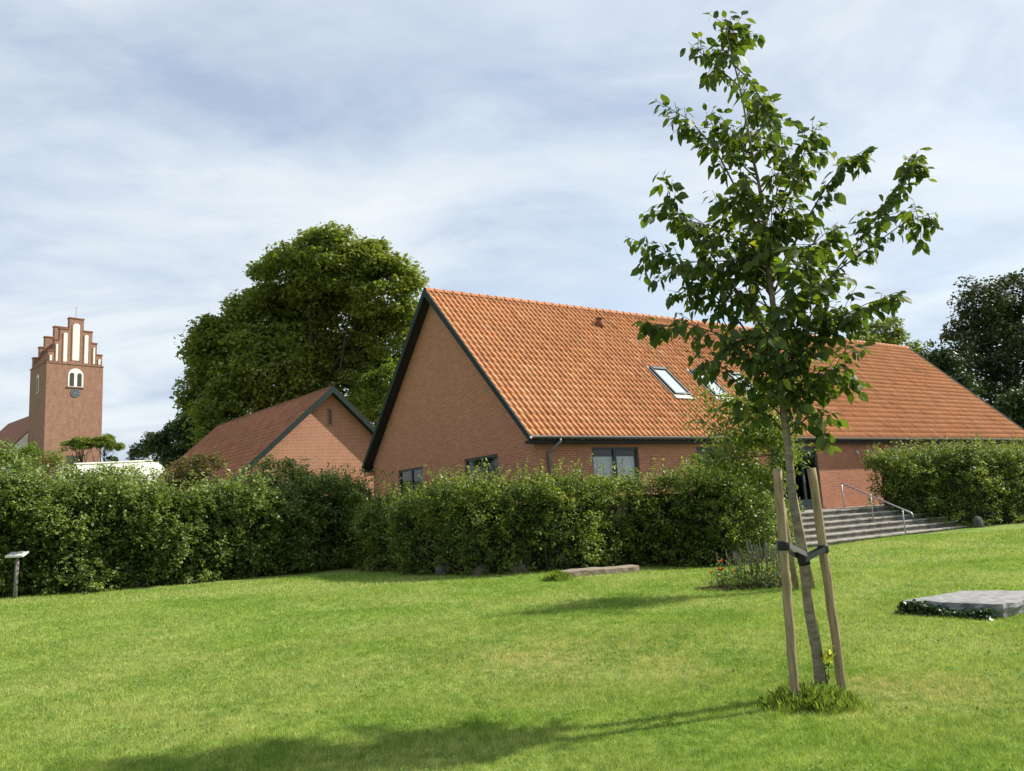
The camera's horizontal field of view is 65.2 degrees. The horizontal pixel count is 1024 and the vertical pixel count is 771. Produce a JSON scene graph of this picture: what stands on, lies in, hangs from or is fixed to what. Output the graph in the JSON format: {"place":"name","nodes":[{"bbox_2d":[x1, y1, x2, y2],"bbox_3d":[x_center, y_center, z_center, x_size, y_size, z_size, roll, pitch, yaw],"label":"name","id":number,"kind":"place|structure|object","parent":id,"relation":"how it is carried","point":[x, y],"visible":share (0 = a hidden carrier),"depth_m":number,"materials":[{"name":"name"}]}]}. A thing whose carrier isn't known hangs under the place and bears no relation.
{"place":"outdoors","nodes":[
{"label":"outdoors","id":0,"kind":"place"},
{"bbox_2d":[0,477,1023,770],"bbox_3d":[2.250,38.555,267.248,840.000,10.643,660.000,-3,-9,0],"label":"ground","id":1,"kind":"structure","parent":0,"point":[994,527],"depth_m":8.57,"materials":[{"name":"green plant"}]},
{"bbox_2d":[5,551,28,597],"bbox_3d":[-12.094,4.669,19.514,0.440,1.209,0.268,-3,-9,0],"label":"plaque stand","id":2,"kind":"object","parent":1,"relation":"on","point":[17,555],"visible":0.91,"depth_m":19.49,"materials":[{"name":"grey metal"}]},
{"bbox_2d":[7,441,69,473],"bbox_3d":[-19.636,5.140,32.846,2.853,5.780,1.672,-3,-9,0],"label":"shrub","id":3,"kind":"object","parent":1,"relation":"on","point":[30,450],"visible":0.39,"depth_m":32.93,"materials":[{"name":"green plant"}]},
{"bbox_2d":[0,438,77,503],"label":"shrub","id":4,"kind":"object","parent":1,"relation":"on","point":[4,454],"visible":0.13,"depth_m":25.06,"materials":[{"name":"green plant"}]},
{"bbox_2d":[30,456,66,480],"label":"shrub","id":5,"kind":"object","parent":1,"relation":"on","point":[49,467],"visible":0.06,"depth_m":26.98,"materials":[{"name":"green plant"}]},
{"bbox_2d":[0,317,103,475],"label":"church","id":6,"kind":"structure","parent":1,"relation":"on","point":[66,388],"depth_m":113.25,"materials":[{"name":"brick"}]},
{"bbox_2d":[66,455,78,462],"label":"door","id":7,"kind":"structure","parent":6,"relation":"in","point":[69,458],"depth_m":111.34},
{"bbox_2d":[59,436,97,462],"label":"pollard tree","id":8,"kind":"object","parent":1,"relation":"on","point":[75,443],"visible":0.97,"depth_m":98.47,"materials":[{"name":"green plant"}]},
{"bbox_2d":[84,433,125,461],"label":"pollard tree","id":9,"kind":"object","parent":1,"relation":"on","point":[105,442],"visible":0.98,"depth_m":99.09,"materials":[{"name":"green plant"}]},
{"bbox_2d":[47,460,164,482],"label":"churchyard wall","id":10,"kind":"structure","parent":1,"relation":"on","point":[144,463],"depth_m":95.92,"materials":[{"name":"white paint"}]},
{"bbox_2d":[107,455,118,461],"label":"conifer","id":11,"kind":"object","parent":1,"relation":"on","point":[116,458],"visible":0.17,"depth_m":111.89,"materials":[{"name":"green plant"}]},
{"bbox_2d":[58,456,170,489],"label":"wall","id":12,"kind":"structure","parent":1,"relation":"on","point":[82,477],"depth_m":25.86,"materials":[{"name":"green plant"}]},
{"bbox_2d":[125,442,148,460],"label":"conifer","id":13,"kind":"object","parent":1,"relation":"on","point":[133,453],"visible":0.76,"depth_m":111.27,"materials":[{"name":"green plant"}]},
{"bbox_2d":[143,431,159,459],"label":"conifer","id":14,"kind":"object","parent":1,"relation":"on","point":[144,442],"visible":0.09,"depth_m":112.40,"materials":[{"name":"green plant"}]},
{"bbox_2d":[137,412,201,473],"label":"yew tree","id":15,"kind":"object","parent":1,"relation":"on","point":[164,447],"visible":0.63,"depth_m":59.28,"materials":[{"name":"green plant"}]},
{"bbox_2d":[158,450,227,498],"bbox_3d":[-9.892,4.065,24.641,2.327,4.108,1.533,-3,-9,0],"label":"shrub","id":16,"kind":"object","parent":1,"relation":"on","point":[199,463],"visible":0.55,"depth_m":24.73,"materials":[{"name":"green plant"}]},
{"bbox_2d":[0,451,396,597],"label":"hedge","id":17,"kind":"object","parent":1,"relation":"on","point":[99,532],"visible":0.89,"depth_m":21.45,"materials":[{"name":"green plant"}]},
{"bbox_2d":[149,385,374,496],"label":"brick outbuilding","id":18,"kind":"structure","parent":1,"relation":"on","point":[332,424],"depth_m":37.75,"materials":[{"name":"brown brick"}]},
{"bbox_2d":[229,453,312,489],"bbox_3d":[-7.489,4.067,24.872,3.107,3.963,1.481,-2,-9,-11],"label":"shrub","id":19,"kind":"object","parent":1,"relation":"on","point":[277,467],"visible":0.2,"depth_m":24.89,"materials":[{"name":"green plant"}]},
{"bbox_2d":[169,221,429,450],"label":"broadleaf tree","id":20,"kind":"object","parent":1,"relation":"on","point":[276,341],"visible":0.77,"depth_m":53.13,"materials":[{"name":"green plant"}]},
{"bbox_2d":[347,355,398,426],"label":"leafy tree","id":21,"kind":"object","parent":1,"relation":"on","point":[378,380],"visible":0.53,"depth_m":50.19,"materials":[{"name":"green plant"}]},
{"bbox_2d":[435,561,455,574],"bbox_3d":[-1.616,4.563,19.472,0.470,0.575,0.871,-5,-9,13],"label":"boulder","id":22,"kind":"object","parent":1,"relation":"on","point":[441,571],"visible":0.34,"depth_m":19.15,"materials":[{"name":"grey stone"}]},
{"bbox_2d":[472,564,490,575],"bbox_3d":[-0.690,4.317,18.360,0.413,0.423,0.826,-6,-9,16],"label":"boulder","id":23,"kind":"object","parent":1,"relation":"on","point":[477,570],"visible":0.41,"depth_m":18.11,"materials":[{"name":"grey stone"}]},
{"bbox_2d":[0,578,1023,770],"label":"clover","id":24,"kind":"object","parent":1,"relation":"on","point":[642,714],"visible":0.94,"depth_m":7.92,"materials":[{"name":"green plant"}]},
{"bbox_2d":[509,556,533,573],"bbox_3d":[0.196,4.288,18.494,0.606,0.679,1.130,-7,-10,21],"label":"boulder","id":25,"kind":"object","parent":1,"relation":"on","point":[518,567],"visible":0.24,"depth_m":18.11,"materials":[{"name":"grey stone"}]},
{"bbox_2d":[331,450,777,575],"bbox_3d":[-0.968,3.554,21.457,15.097,3.014,6.309,-9,-11,32],"label":"hedge","id":26,"kind":"object","parent":1,"relation":"on","point":[598,521],"visible":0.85,"depth_m":19.30,"materials":[{"name":"green plant"}]},
{"bbox_2d":[539,569,573,580],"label":"grass tuft","id":27,"kind":"object","parent":1,"relation":"on","point":[560,575],"visible":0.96,"depth_m":16.17,"materials":[{"name":"green plant"}]},
{"bbox_2d":[564,565,639,576],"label":"stone slab","id":28,"kind":"structure","parent":1,"relation":"on","point":[589,571],"depth_m":17.16,"materials":[{"name":"grey stone"}]},
{"bbox_2d":[362,287,1023,510],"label":"brick house","id":29,"kind":"structure","parent":1,"relation":"on","point":[495,380],"depth_m":27.91,"materials":[{"name":"brick"}]},
{"bbox_2d":[400,467,422,493],"bbox_3d":[-3.541,3.521,28.573,0.075,1.092,1.942,3,-11,-34],"label":"window","id":30,"kind":"structure","parent":29,"relation":"in","point":[412,470],"depth_m":28.61,"materials":[{"name":"paint"}]},
{"bbox_2d":[466,454,497,480],"bbox_3d":[-0.873,2.744,24.660,0.075,1.092,1.942,3,-11,-34],"label":"window","id":31,"kind":"structure","parent":29,"relation":"in","point":[467,460],"depth_m":24.71,"materials":[{"name":"paint"}]},
{"bbox_2d":[592,448,638,487],"bbox_3d":[3.107,2.486,24.005,1.890,1.246,0.210,3,-11,-34],"label":"window","id":32,"kind":"structure","parent":29,"relation":"in","point":[607,461],"depth_m":24.05,"materials":[{"name":"glass"}]},
{"bbox_2d":[646,366,695,398],"bbox_3d":[5.626,-0.118,28.396,0.940,1.391,1.388,3,-11,-34],"label":"roof window","id":33,"kind":"structure","parent":29,"relation":"in","point":[662,374],"depth_m":28.34,"materials":[{"name":"glass"}]},
{"bbox_2d":[686,369,732,400],"bbox_3d":[7.326,-0.036,29.538,0.940,1.391,1.388,3,-11,-34],"label":"roof window","id":34,"kind":"structure","parent":29,"relation":"in","point":[690,371],"depth_m":29.35,"materials":[{"name":"glass"}]},
{"bbox_2d":[696,447,733,466],"bbox_3d":[6.723,2.637,26.459,1.792,1.192,0.075,3,-11,-34],"label":"window","id":35,"kind":"structure","parent":29,"relation":"in","point":[696,447],"depth_m":26.36,"materials":[{"name":"paint"}]},
{"bbox_2d":[723,371,756,392],"bbox_3d":[9.026,0.046,30.681,0.940,1.391,1.388,3,-11,-34],"label":"roof window","id":36,"kind":"structure","parent":29,"relation":"in","point":[729,374],"depth_m":30.97,"materials":[{"name":"glass"}]},
{"bbox_2d":[771,447,824,510],"bbox_3d":[10.188,3.343,28.627,2.660,2.306,0.164,3,-11,-34],"label":"door","id":37,"kind":"structure","parent":29,"relation":"in","point":[807,503],"depth_m":28.89,"materials":[{"name":"paint"}]},
{"bbox_2d":[711,549,749,582],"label":"flowering plant","id":38,"kind":"object","parent":1,"relation":"on","point":[726,566],"visible":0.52,"depth_m":14.62,"materials":[{"name":"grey plant"}]},
{"bbox_2d":[696,583,781,590],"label":"flower bed soil","id":39,"kind":"structure","parent":1,"relation":"on","point":[715,588],"depth_m":13.75,"materials":[{"name":"brown soil"}]},
{"bbox_2d":[695,561,745,587],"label":"flowering plant","id":40,"kind":"object","parent":39,"relation":"on","point":[718,577],"visible":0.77,"depth_m":13.93,"materials":[{"name":"green plant"}]},
{"bbox_2d":[721,558,757,590],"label":"flowering plant","id":41,"kind":"object","parent":39,"relation":"on","point":[737,577],"visible":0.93,"depth_m":13.69,"materials":[{"name":"green plant"}]},
{"bbox_2d":[734,544,772,584],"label":"flowering plant","id":42,"kind":"object","parent":39,"relation":"on","point":[753,565],"visible":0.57,"depth_m":13.86,"materials":[{"name":"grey plant"}]},
{"bbox_2d":[746,538,781,589],"bbox_3d":[4.315,3.052,13.714,1.074,0.907,0.562,-3,-9,0],"label":"flowering plant","id":43,"kind":"object","parent":39,"relation":"on","point":[776,582],"visible":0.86,"depth_m":13.67,"materials":[{"name":"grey plant"}]},
{"bbox_2d":[767,544,800,584],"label":"flowering plant","id":44,"kind":"object","parent":39,"relation":"on","point":[778,567],"visible":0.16,"depth_m":13.93,"materials":[{"name":"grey plant"}]},
{"bbox_2d":[664,364,817,504],"bbox_3d":[4.008,1.505,13.703,2.336,3.939,2.334,-8,-10,26],"label":"young tree","id":45,"kind":"object","parent":1,"relation":"on","point":[773,435],"visible":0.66,"depth_m":13.45,"materials":[{"name":"green plant"}]},
{"bbox_2d":[723,454,804,557],"bbox_3d":[7.021,3.312,22.448,2.095,2.820,5.200,-8,-10,26],"label":"hedge","id":46,"kind":"object","parent":1,"relation":"on","point":[773,517],"visible":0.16,"depth_m":20.90,"materials":[{"name":"green plant"}]},
{"bbox_2d":[624,10,942,684],"bbox_3d":[2.670,-0.589,7.224,3.381,6.534,1.808,-3,-9,0],"label":"young tree","id":47,"kind":"object","parent":1,"relation":"on","point":[759,262],"visible":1,"depth_m":7.19,"materials":[{"name":"green plant"}]},
{"bbox_2d":[772,468,799,697],"bbox_3d":[2.252,1.682,6.550,0.129,2.005,0.084,-3,-9,0],"label":"support stake","id":48,"kind":"object","parent":1,"relation":"on","point":[786,584],"visible":0.93,"depth_m":6.53,"materials":[{"name":"brown wood"}]},
{"bbox_2d":[777,541,828,565],"bbox_3d":[2.438,1.423,6.800,0.650,0.238,0.203,3,-11,-37],"label":"tree tie","id":49,"kind":"object","parent":48,"relation":"attached to","point":[803,557],"visible":0.98,"depth_m":6.86,"materials":[{"name":"black rubber"}]},
{"bbox_2d":[784,501,798,588],"bbox_3d":[4.662,2.542,13.518,0.196,1.960,0.090,-3,-9,0],"label":"support stake","id":50,"kind":"object","parent":1,"relation":"on","point":[793,572],"visible":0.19,"depth_m":13.41,"materials":[{"name":"brown wood"}]},
{"bbox_2d":[796,493,814,588],"bbox_3d":[4.872,2.524,13.422,0.240,1.952,0.090,-3,-9,0],"label":"support stake","id":51,"kind":"object","parent":1,"relation":"on","point":[812,584],"visible":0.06,"depth_m":13.30,"materials":[{"name":"brown wood"}]},
{"bbox_2d":[752,680,882,715],"bbox_3d":[2.385,2.489,6.495,0.916,0.167,0.927,-3,-9,0],"label":"grass tuft","id":52,"kind":"object","parent":1,"relation":"on","point":[822,696],"visible":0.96,"depth_m":6.30,"materials":[{"name":"green plant"}]},
{"bbox_2d":[816,619,834,684],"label":"basal shoot","id":53,"kind":"object","parent":1,"relation":"on","point":[829,656],"visible":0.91,"depth_m":6.70,"materials":[{"name":"green plant"}]},
{"bbox_2d":[807,468,846,689],"bbox_3d":[2.712,1.701,6.880,0.120,1.980,0.083,-3,-9,0],"label":"support stake","id":54,"kind":"object","parent":1,"relation":"on","point":[827,579],"visible":0.91,"depth_m":6.85,"materials":[{"name":"brown wood"}]},
{"bbox_2d":[800,504,885,511],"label":"terrace","id":55,"kind":"structure","parent":1,"relation":"on","point":[843,508],"depth_m":28.32,"materials":[{"name":"concrete"}]},
{"bbox_2d":[771,505,967,548],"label":"steps","id":56,"kind":"structure","parent":1,"relation":"on","point":[849,525],"depth_m":25.54,"materials":[{"name":"concrete"}]},
{"bbox_2d":[841,483,913,534],"bbox_3d":[11.798,4.018,25.845,0.047,1.901,2.382,3,-11,-34],"label":"handrail","id":57,"kind":"object","parent":56,"relation":"on","point":[872,506],"visible":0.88,"depth_m":25.94,"materials":[{"name":"metal"}]},
{"bbox_2d":[846,316,930,352],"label":"leafy tree","id":58,"kind":"object","parent":1,"relation":"on","point":[896,332],"visible":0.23,"depth_m":57.86,"materials":[{"name":"green plant"}]},
{"bbox_2d":[860,431,1023,526],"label":"hedge","id":59,"kind":"object","parent":1,"relation":"on","point":[969,484],"visible":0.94,"depth_m":28.03,"materials":[{"name":"green plant"}]},
{"bbox_2d":[913,339,986,397],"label":"leafy tree","id":60,"kind":"object","parent":1,"relation":"on","point":[946,357],"visible":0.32,"depth_m":57.60,"materials":[{"name":"green plant"}]},
{"bbox_2d":[905,590,1023,617],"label":"granite slab","id":61,"kind":"structure","parent":1,"relation":"on","point":[1006,603],"depth_m":10.28,"materials":[{"name":"grey stone"}]},
{"bbox_2d":[895,599,996,620],"bbox_3d":[5.510,2.874,10.222,0.291,0.251,1.221,5,-12,-42],"label":"ivy","id":62,"kind":"object","parent":61,"relation":"attached to","point":[913,608],"visible":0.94,"depth_m":10.24,"materials":[{"name":"green plant"}]},
{"bbox_2d":[973,516,984,527],"bbox_3d":[15.728,4.704,26.957,0.361,0.624,0.331,-7,-10,22],"label":"boulder","id":63,"kind":"object","parent":1,"relation":"on","point":[978,522],"visible":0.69,"depth_m":26.90,"materials":[{"name":"grey stone"}]},
{"bbox_2d":[938,268,1023,407],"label":"dark tree","id":64,"kind":"object","parent":1,"relation":"on","point":[992,317],"visible":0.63,"depth_m":62.49,"materials":[{"name":"green plant"}]},
{"bbox_2d":[992,381,1023,428],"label":"leafy tree","id":65,"kind":"object","parent":1,"relation":"on","point":[1012,409],"visible":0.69,"depth_m":49.60,"materials":[{"name":"green plant"}]},
{"bbox_2d":[0,0,1023,461],"label":"sky","id":66,"kind":"structure","parent":0,"point":[152,151],"materials":[{"name":"white"}]}
]}

